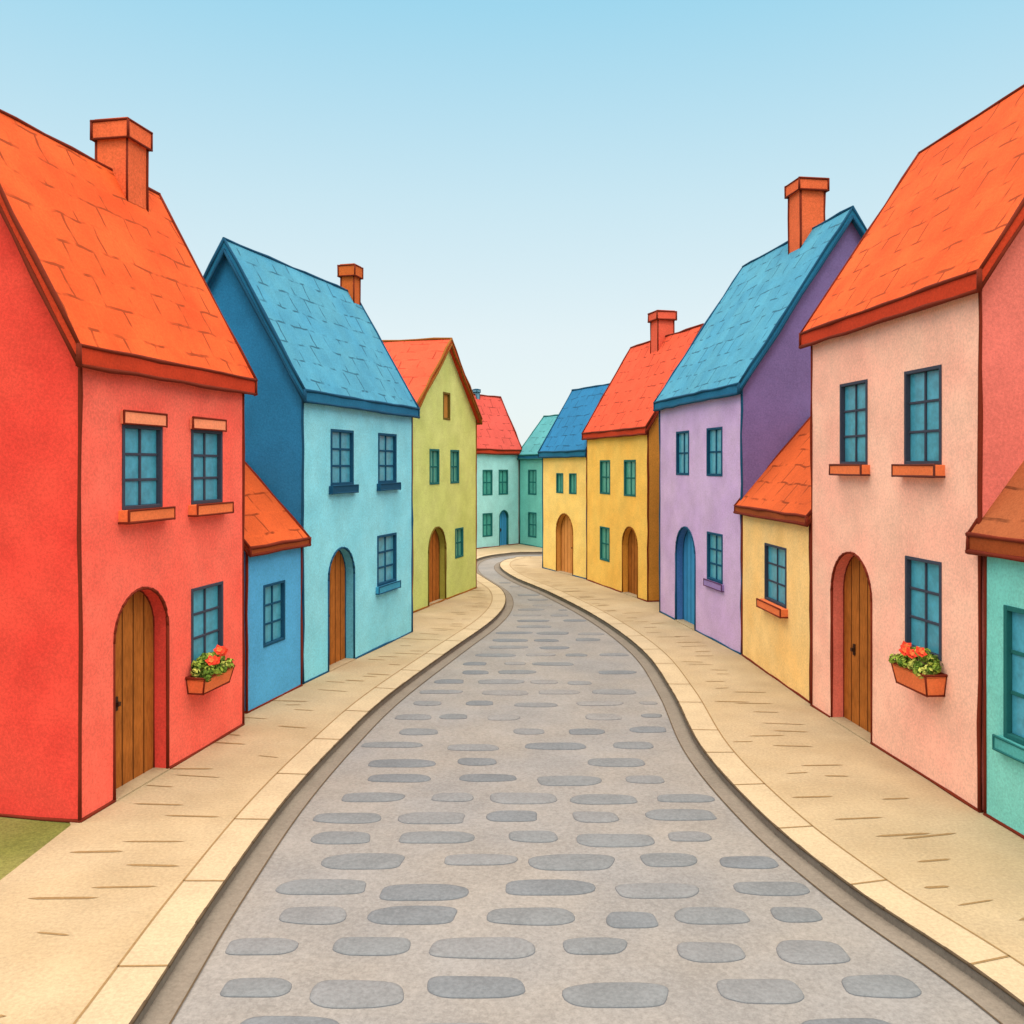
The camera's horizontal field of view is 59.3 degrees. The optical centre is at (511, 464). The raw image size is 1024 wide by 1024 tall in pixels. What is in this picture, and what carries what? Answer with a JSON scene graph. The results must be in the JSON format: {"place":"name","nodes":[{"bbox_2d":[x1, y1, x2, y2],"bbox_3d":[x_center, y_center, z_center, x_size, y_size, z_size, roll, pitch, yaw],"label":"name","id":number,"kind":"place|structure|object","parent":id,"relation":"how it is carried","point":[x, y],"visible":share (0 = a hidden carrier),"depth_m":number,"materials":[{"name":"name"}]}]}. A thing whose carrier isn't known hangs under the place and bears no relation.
{"place":"outdoors","nodes":[
{"label":"outdoors","id":0,"kind":"place"},
{"bbox_2d":[0,817,69,879],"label":"lawn","id":1,"kind":"structure","parent":0,"point":[22,841],"depth_m":9.69,"materials":[{"name":"green plant"}]},
{"bbox_2d":[0,544,541,1023],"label":"pavement","id":2,"kind":"structure","parent":0,"point":[122,910],"depth_m":9.34,"materials":[{"name":"stone"}]},
{"bbox_2d":[0,0,1023,445],"label":"sky","id":3,"kind":"structure","parent":0,"point":[519,183],"materials":[{"name":"blue"}]},
{"bbox_2d":[171,554,1000,1023],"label":"road","id":4,"kind":"structure","parent":0,"point":[549,970],"depth_m":8.84,"materials":[{"name":"stone"}]},
{"bbox_2d":[494,556,1023,1023],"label":"pavement","id":5,"kind":"structure","parent":0,"point":[922,870],"depth_m":10.51,"materials":[{"name":"stone"}]},
{"label":"ground","id":6,"kind":"structure","parent":0,"visible":0},
{"bbox_2d":[0,214,78,818],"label":"walls","id":7,"kind":"structure","parent":6,"relation":"on","point":[39,637],"depth_m":10.18,"materials":[{"name":"red paint"}]},
{"bbox_2d":[0,367,244,822],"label":"edge trim","id":8,"kind":"structure","parent":7,"relation":"attached to","point":[79,544],"depth_m":10.07,"materials":[{"name":"brown paint"}]},
{"bbox_2d":[0,109,257,395],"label":"roof","id":9,"kind":"structure","parent":7,"relation":"attached to","point":[119,281],"depth_m":11.54,"materials":[{"name":"orange tile"}]},
{"bbox_2d":[90,117,152,211],"bbox_3d":[-5.790,-4.374,13.357,0.634,1.372,0.636,0,0,11],"label":"chimney","id":10,"kind":"object","parent":9,"relation":"on","point":[123,147],"visible":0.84,"depth_m":13.12,"materials":[{"name":"brick"}]},
{"bbox_2d":[80,367,244,822],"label":"facade","id":11,"kind":"structure","parent":7,"relation":"attached to","point":[177,559],"depth_m":11.71,"materials":[{"name":"red paint"}]},
{"bbox_2d":[113,586,169,801],"bbox_3d":[-4.736,2.809,11.271,0.290,2.583,1.183,0,0,11],"label":"door","id":12,"kind":"structure","parent":11,"relation":"attached to","point":[141,664],"depth_m":11.53,"materials":[{"name":"brown wood"}]},
{"bbox_2d":[118,409,175,524],"bbox_3d":[-4.588,0.021,11.253,0.242,1.380,1.020,0,0,10],"label":"window","id":13,"kind":"structure","parent":11,"relation":"attached to","point":[142,460],"depth_m":11.26,"materials":[{"name":"blue glass"}]},
{"bbox_2d":[191,581,222,667],"bbox_3d":[-4.369,2.250,12.810,0.102,1.102,0.870,0,0,11],"label":"window","id":14,"kind":"structure","parent":11,"relation":"attached to","point":[206,618],"depth_m":12.88,"materials":[{"name":"blue glass"}]},
{"bbox_2d":[185,645,234,694],"bbox_3d":[-4.186,2.833,12.610,0.388,0.603,0.859,0,0,11],"label":"flower box","id":15,"kind":"object","parent":11,"relation":"attached to","point":[216,672],"visible":1,"depth_m":12.43,"materials":[{"name":"wood"}]},
{"bbox_2d":[188,416,233,516],"bbox_3d":[-4.302,0.020,12.787,0.242,1.383,1.022,0,0,11],"label":"window","id":16,"kind":"structure","parent":11,"relation":"attached to","point":[206,465],"depth_m":12.79,"materials":[{"name":"blue glass"}]},
{"bbox_2d":[210,257,301,524],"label":"walls","id":17,"kind":"structure","parent":6,"relation":"on","point":[273,437],"depth_m":16.64,"materials":[{"name":"blue paint"}]},
{"bbox_2d":[203,237,419,418],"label":"roof","id":18,"kind":"structure","parent":17,"relation":"attached to","point":[326,341],"depth_m":18.34,"materials":[{"name":"blue tile"}]},
{"bbox_2d":[337,263,363,305],"bbox_3d":[-3.925,-4.324,21.864,0.485,1.072,0.483,0,0,16],"label":"chimney","id":19,"kind":"object","parent":18,"relation":"on","point":[350,275],"visible":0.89,"depth_m":21.70,"materials":[{"name":"brown brick"}]},
{"bbox_2d":[301,399,412,683],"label":"edge trim","id":20,"kind":"structure","parent":17,"relation":"attached to","point":[302,502],"depth_m":16.43,"materials":[{"name":"blue paint"}]},
{"bbox_2d":[304,403,411,683],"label":"facade","id":21,"kind":"structure","parent":17,"relation":"attached to","point":[356,524],"depth_m":18.71,"materials":[{"name":"blue paint"}]},
{"bbox_2d":[328,547,355,671],"bbox_3d":[-3.511,2.865,17.986,0.290,2.470,1.199,0,0,16],"label":"door","id":22,"kind":"structure","parent":21,"relation":"attached to","point":[341,611],"depth_m":18.34,"materials":[{"name":"brown wood"}]},
{"bbox_2d":[329,429,358,494],"bbox_3d":[-3.388,-0.070,17.980,0.181,1.282,1.181,0,0,16],"label":"window","id":23,"kind":"structure","parent":21,"relation":"attached to","point":[342,461],"depth_m":18.06,"materials":[{"name":"blue glass"}]},
{"bbox_2d":[376,532,400,594],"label":"window","id":24,"kind":"structure","parent":21,"relation":"attached to","point":[387,581],"depth_m":20.18,"materials":[{"name":"blue glass"}]},
{"bbox_2d":[377,433,400,490],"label":"window","id":25,"kind":"structure","parent":21,"relation":"attached to","point":[387,461],"depth_m":20.23,"materials":[{"name":"blue glass"}]},
{"bbox_2d":[244,461,311,713],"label":"blue cottage","id":26,"kind":"structure","parent":6,"relation":"on","point":[277,537],"depth_m":15.45,"materials":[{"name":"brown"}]},
{"bbox_2d":[263,580,284,647],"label":"window","id":27,"kind":"structure","parent":26,"relation":"in","point":[273,593],"depth_m":15.43,"materials":[{"name":"blue glass"}]},
{"bbox_2d":[648,414,659,600],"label":"walls","id":28,"kind":"structure","parent":6,"relation":"on","point":[653,581],"depth_m":26.36,"materials":[{"name":"yellow paint"}]},
{"bbox_2d":[586,435,647,601],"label":"facade","id":29,"kind":"structure","parent":28,"relation":"attached to","point":[616,511],"depth_m":28.74,"materials":[{"name":"yellow paint"}]},
{"bbox_2d":[600,460,609,494],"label":"window","id":30,"kind":"structure","parent":29,"relation":"attached to","point":[604,476],"depth_m":29.73,"materials":[{"name":"green glass"}]},
{"bbox_2d":[600,526,609,561],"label":"window","id":31,"kind":"structure","parent":29,"relation":"attached to","point":[604,543],"depth_m":29.67,"materials":[{"name":"green glass"}]},
{"bbox_2d":[622,526,637,597],"bbox_3d":[3.727,2.987,27.630,0.291,2.226,1.252,0,0,-15],"label":"door","id":32,"kind":"structure","parent":29,"relation":"attached to","point":[629,563],"depth_m":28.07,"materials":[{"name":"brown wood"}]},
{"bbox_2d":[624,460,635,496],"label":"window","id":33,"kind":"structure","parent":29,"relation":"attached to","point":[629,477],"depth_m":27.68,"materials":[{"name":"green glass"}]},
{"bbox_2d":[586,431,658,601],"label":"edge trim","id":34,"kind":"structure","parent":28,"relation":"attached to","point":[647,518],"depth_m":26.29,"materials":[{"name":"brown paint"}]},
{"bbox_2d":[581,323,703,439],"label":"roof","id":35,"kind":"structure","parent":28,"relation":"attached to","point":[635,387],"depth_m":28.67,"materials":[{"name":"red"}]},
{"bbox_2d":[647,310,676,353],"bbox_3d":[4.901,-4.298,29.351,0.738,1.425,0.737,0,0,-15],"label":"chimney","id":36,"kind":"object","parent":35,"relation":"on","point":[662,323],"visible":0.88,"depth_m":29.09,"materials":[{"name":"red"}]},
{"bbox_2d":[733,417,811,703],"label":"yellow cottage","id":37,"kind":"structure","parent":6,"relation":"on","point":[772,507],"depth_m":16.96,"materials":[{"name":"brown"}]},
{"bbox_2d":[756,543,787,618],"bbox_3d":[4.896,2.130,16.847,0.244,1.262,1.361,0,0,-3],"label":"window","id":38,"kind":"structure","parent":37,"relation":"in","point":[774,602],"depth_m":16.88,"materials":[{"name":"blue glass"}]},
{"bbox_2d":[742,222,860,496],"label":"walls","id":39,"kind":"structure","parent":6,"relation":"on","point":[776,400],"depth_m":19.12,"materials":[{"name":"purple paint"}]},
{"bbox_2d":[659,395,740,654],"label":"facade","id":40,"kind":"structure","parent":39,"relation":"attached to","point":[698,502],"depth_m":21.14,"materials":[{"name":"purple paint"}]},
{"bbox_2d":[676,430,688,474],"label":"window","id":41,"kind":"structure","parent":40,"relation":"attached to","point":[682,452],"depth_m":22.83,"materials":[{"name":"blue glass"}]},
{"bbox_2d":[675,526,695,630],"bbox_3d":[4.440,2.814,22.485,0.292,2.572,1.508,0,0,-8],"label":"door","id":42,"kind":"structure","parent":40,"relation":"attached to","point":[685,584],"depth_m":22.98,"materials":[{"name":"blue paint"}]},
{"bbox_2d":[703,531,723,591],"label":"window","id":43,"kind":"structure","parent":40,"relation":"attached to","point":[714,580],"depth_m":20.59,"materials":[{"name":"blue glass"}]},
{"bbox_2d":[706,427,721,475],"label":"window","id":44,"kind":"structure","parent":40,"relation":"attached to","point":[714,451],"depth_m":20.65,"materials":[{"name":"blue glass"}]},
{"bbox_2d":[659,390,742,653],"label":"edge trim","id":45,"kind":"structure","parent":39,"relation":"attached to","point":[741,454],"depth_m":18.97,"materials":[{"name":"purple paint"}]},
{"bbox_2d":[653,205,866,410],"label":"roof","id":46,"kind":"structure","parent":39,"relation":"attached to","point":[738,333],"depth_m":20.95,"materials":[{"name":"blue tile"}]},
{"bbox_2d":[784,176,829,253],"bbox_3d":[6.960,-5.798,21.263,0.772,1.824,0.776,0,0,-8],"label":"chimney","id":47,"kind":"object","parent":46,"relation":"on","point":[805,196],"visible":0.84,"depth_m":20.97,"materials":[{"name":"brick"}]},
{"bbox_2d":[965,461,1023,838],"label":"teal cottage","id":48,"kind":"structure","parent":6,"relation":"on","point":[995,538],"depth_m":9.97,"materials":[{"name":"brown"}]},
{"bbox_2d":[992,605,1023,763],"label":"window","id":49,"kind":"structure","parent":48,"relation":"in","point":[1011,744],"depth_m":9.87,"materials":[{"name":"teal glass"}]},
{"bbox_2d":[982,226,1023,809],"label":"walls","id":50,"kind":"structure","parent":6,"relation":"on","point":[1003,360],"depth_m":10.39,"materials":[{"name":"pink paint"}]},
{"bbox_2d":[810,293,978,811],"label":"facade","id":51,"kind":"structure","parent":50,"relation":"attached to","point":[880,522],"depth_m":12.04,"materials":[{"name":"pink paint"}]},
{"bbox_2d":[829,379,869,475],"bbox_3d":[5.077,-0.545,13.465,0.242,1.412,1.042,0,0,-5],"label":"window","id":52,"kind":"structure","parent":51,"relation":"attached to","point":[853,428],"depth_m":13.47,"materials":[{"name":"blue glass"}]},
{"bbox_2d":[830,551,871,743],"bbox_3d":[5.218,2.701,13.570,0.290,2.798,1.344,0,0,-5],"label":"door","id":53,"kind":"structure","parent":51,"relation":"attached to","point":[851,647],"depth_m":13.93,"materials":[{"name":"brown wood"}]},
{"bbox_2d":[888,641,947,696],"bbox_3d":[5.122,2.554,11.421,0.378,0.601,0.864,0,0,-6],"label":"flower box","id":54,"kind":"object","parent":51,"relation":"attached to","point":[921,678],"visible":1,"depth_m":11.21,"materials":[{"name":"wood"}]},
{"bbox_2d":[891,364,945,477],"bbox_3d":[5.247,-0.545,11.572,0.242,1.412,1.039,0,0,-5],"label":"window","id":55,"kind":"structure","parent":51,"relation":"attached to","point":[922,422],"depth_m":11.58,"materials":[{"name":"blue glass"}]},
{"bbox_2d":[905,556,941,660],"bbox_3d":[5.318,1.815,11.568,0.102,1.232,0.850,0,0,-5],"label":"window","id":56,"kind":"structure","parent":51,"relation":"attached to","point":[923,602],"depth_m":11.62,"materials":[{"name":"blue glass"}]},
{"bbox_2d":[810,291,983,812],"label":"edge trim","id":57,"kind":"structure","parent":50,"relation":"attached to","point":[979,520],"depth_m":10.36,"materials":[{"name":"brown"}]},
{"bbox_2d":[798,84,1023,348],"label":"roof","id":58,"kind":"structure","parent":50,"relation":"attached to","point":[946,225],"depth_m":12.51,"materials":[{"name":"orange tile"}]},
{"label":"walls","id":59,"kind":"object","parent":6,"relation":"on","visible":0},
{"bbox_2d":[382,337,482,424],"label":"roof","id":60,"kind":"structure","parent":59,"relation":"attached to","point":[418,363],"depth_m":26.40,"materials":[{"name":"orange tile"}]},
{"bbox_2d":[412,420,476,605],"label":"edge trim","id":61,"kind":"structure","parent":59,"relation":"attached to","point":[476,513],"depth_m":29.27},
{"bbox_2d":[413,351,476,612],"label":"facade","id":62,"kind":"structure","parent":59,"relation":"attached to","point":[446,506],"depth_m":26.76,"materials":[{"name":"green paint"}]},
{"bbox_2d":[429,449,439,484],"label":"window","id":63,"kind":"structure","parent":62,"relation":"attached to","point":[434,466],"depth_m":25.98,"materials":[{"name":"green glass"}]},
{"bbox_2d":[428,526,446,605],"bbox_3d":[-2.273,2.938,26.078,0.296,2.324,1.418,0,0,17],"label":"door","id":64,"kind":"structure","parent":62,"relation":"attached to","point":[437,561],"depth_m":26.53,"materials":[{"name":"brown wood"}]},
{"bbox_2d":[443,392,449,419],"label":"window","id":65,"kind":"structure","parent":62,"relation":"attached to","point":[446,405],"depth_m":26.88,"materials":[{"name":"brown wood"}]},
{"bbox_2d":[450,450,458,483],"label":"window","id":66,"kind":"structure","parent":62,"relation":"attached to","point":[454,466],"depth_m":27.54,"materials":[{"name":"green glass"}]},
{"bbox_2d":[455,527,463,558],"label":"window","id":67,"kind":"structure","parent":62,"relation":"attached to","point":[459,542],"depth_m":27.96,"materials":[{"name":"green glass"}]},
{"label":"walls","id":68,"kind":"object","parent":6,"relation":"on","visible":0},
{"bbox_2d":[519,460,519,543],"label":"edge trim","id":69,"kind":"structure","parent":68,"relation":"attached to","point":[519,501],"depth_m":45.53,"materials":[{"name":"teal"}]},
{"bbox_2d":[520,459,541,547],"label":"facade","id":70,"kind":"structure","parent":68,"relation":"attached to","point":[530,503],"depth_m":44.67,"materials":[{"name":"green paint"}]},
{"bbox_2d":[528,512,536,537],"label":"window","id":71,"kind":"structure","parent":70,"relation":"attached to","point":[532,524],"depth_m":44.51,"materials":[{"name":"green glass"}]},
{"bbox_2d":[528,470,536,494],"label":"window","id":72,"kind":"structure","parent":70,"relation":"attached to","point":[532,482],"depth_m":44.51,"materials":[{"name":"green glass"}]},
{"bbox_2d":[517,414,557,459],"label":"roof","id":73,"kind":"structure","parent":68,"relation":"attached to","point":[532,444],"depth_m":45.16,"materials":[{"name":"teal tile"}]},
{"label":"walls","id":74,"kind":"object","parent":6,"relation":"on","visible":0},
{"bbox_2d":[542,457,585,578],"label":"facade","id":75,"kind":"structure","parent":74,"relation":"attached to","point":[557,505],"depth_m":33.09,"materials":[{"name":"yellow paint"}]},
{"bbox_2d":[556,473,562,492],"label":"window","id":76,"kind":"structure","parent":75,"relation":"attached to","point":[559,482],"depth_m":33.68,"materials":[{"name":"green glass"}]},
{"bbox_2d":[556,513,572,575],"bbox_3d":[2.041,2.934,33.206,0.294,2.333,1.454,0,0,-22],"label":"door","id":77,"kind":"structure","parent":75,"relation":"attached to","point":[564,545],"depth_m":33.59,"materials":[{"name":"brown wood"}]},
{"bbox_2d":[569,473,576,493],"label":"window","id":78,"kind":"structure","parent":75,"relation":"attached to","point":[572,483],"depth_m":32.54,"materials":[{"name":"green glass"}]},
{"bbox_2d":[542,458,586,566],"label":"edge trim","id":79,"kind":"structure","parent":74,"relation":"attached to","point":[542,513],"depth_m":34.93,"materials":[{"name":"brown"}]},
{"bbox_2d":[537,383,609,457],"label":"roof","id":80,"kind":"structure","parent":74,"relation":"attached to","point":[563,438],"depth_m":33.74,"materials":[{"name":"blue tile"}]},
{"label":"walls","id":81,"kind":"object","parent":6,"relation":"on","visible":0},
{"bbox_2d":[473,394,521,454],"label":"roof","id":82,"kind":"structure","parent":81,"relation":"attached to","point":[496,433],"depth_m":44.91,"materials":[{"name":"red tile"}]},
{"bbox_2d":[472,389,480,398],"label":"chimney","id":83,"kind":"object","parent":82,"relation":"on","point":[477,392],"visible":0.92,"depth_m":44.86,"materials":[{"name":"blue"}]},
{"bbox_2d":[477,454,518,548],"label":"facade","id":84,"kind":"structure","parent":81,"relation":"attached to","point":[495,503],"depth_m":44.21,"materials":[{"name":"teal paint"}]},
{"bbox_2d":[482,470,492,495],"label":"window","id":85,"kind":"structure","parent":84,"relation":"attached to","point":[487,482],"depth_m":43.67,"materials":[{"name":"green glass"}]},
{"bbox_2d":[482,513,492,536],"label":"window","id":86,"kind":"structure","parent":84,"relation":"attached to","point":[487,524],"depth_m":43.67,"materials":[{"name":"green glass"}]},
{"bbox_2d":[499,470,507,494],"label":"window","id":87,"kind":"structure","parent":84,"relation":"attached to","point":[503,482],"depth_m":44.67,"materials":[{"name":"green glass"}]},
{"bbox_2d":[499,510,508,545],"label":"door","id":88,"kind":"structure","parent":84,"relation":"attached to","point":[503,528],"depth_m":44.75,"materials":[{"name":"blue paint"}]}
]}

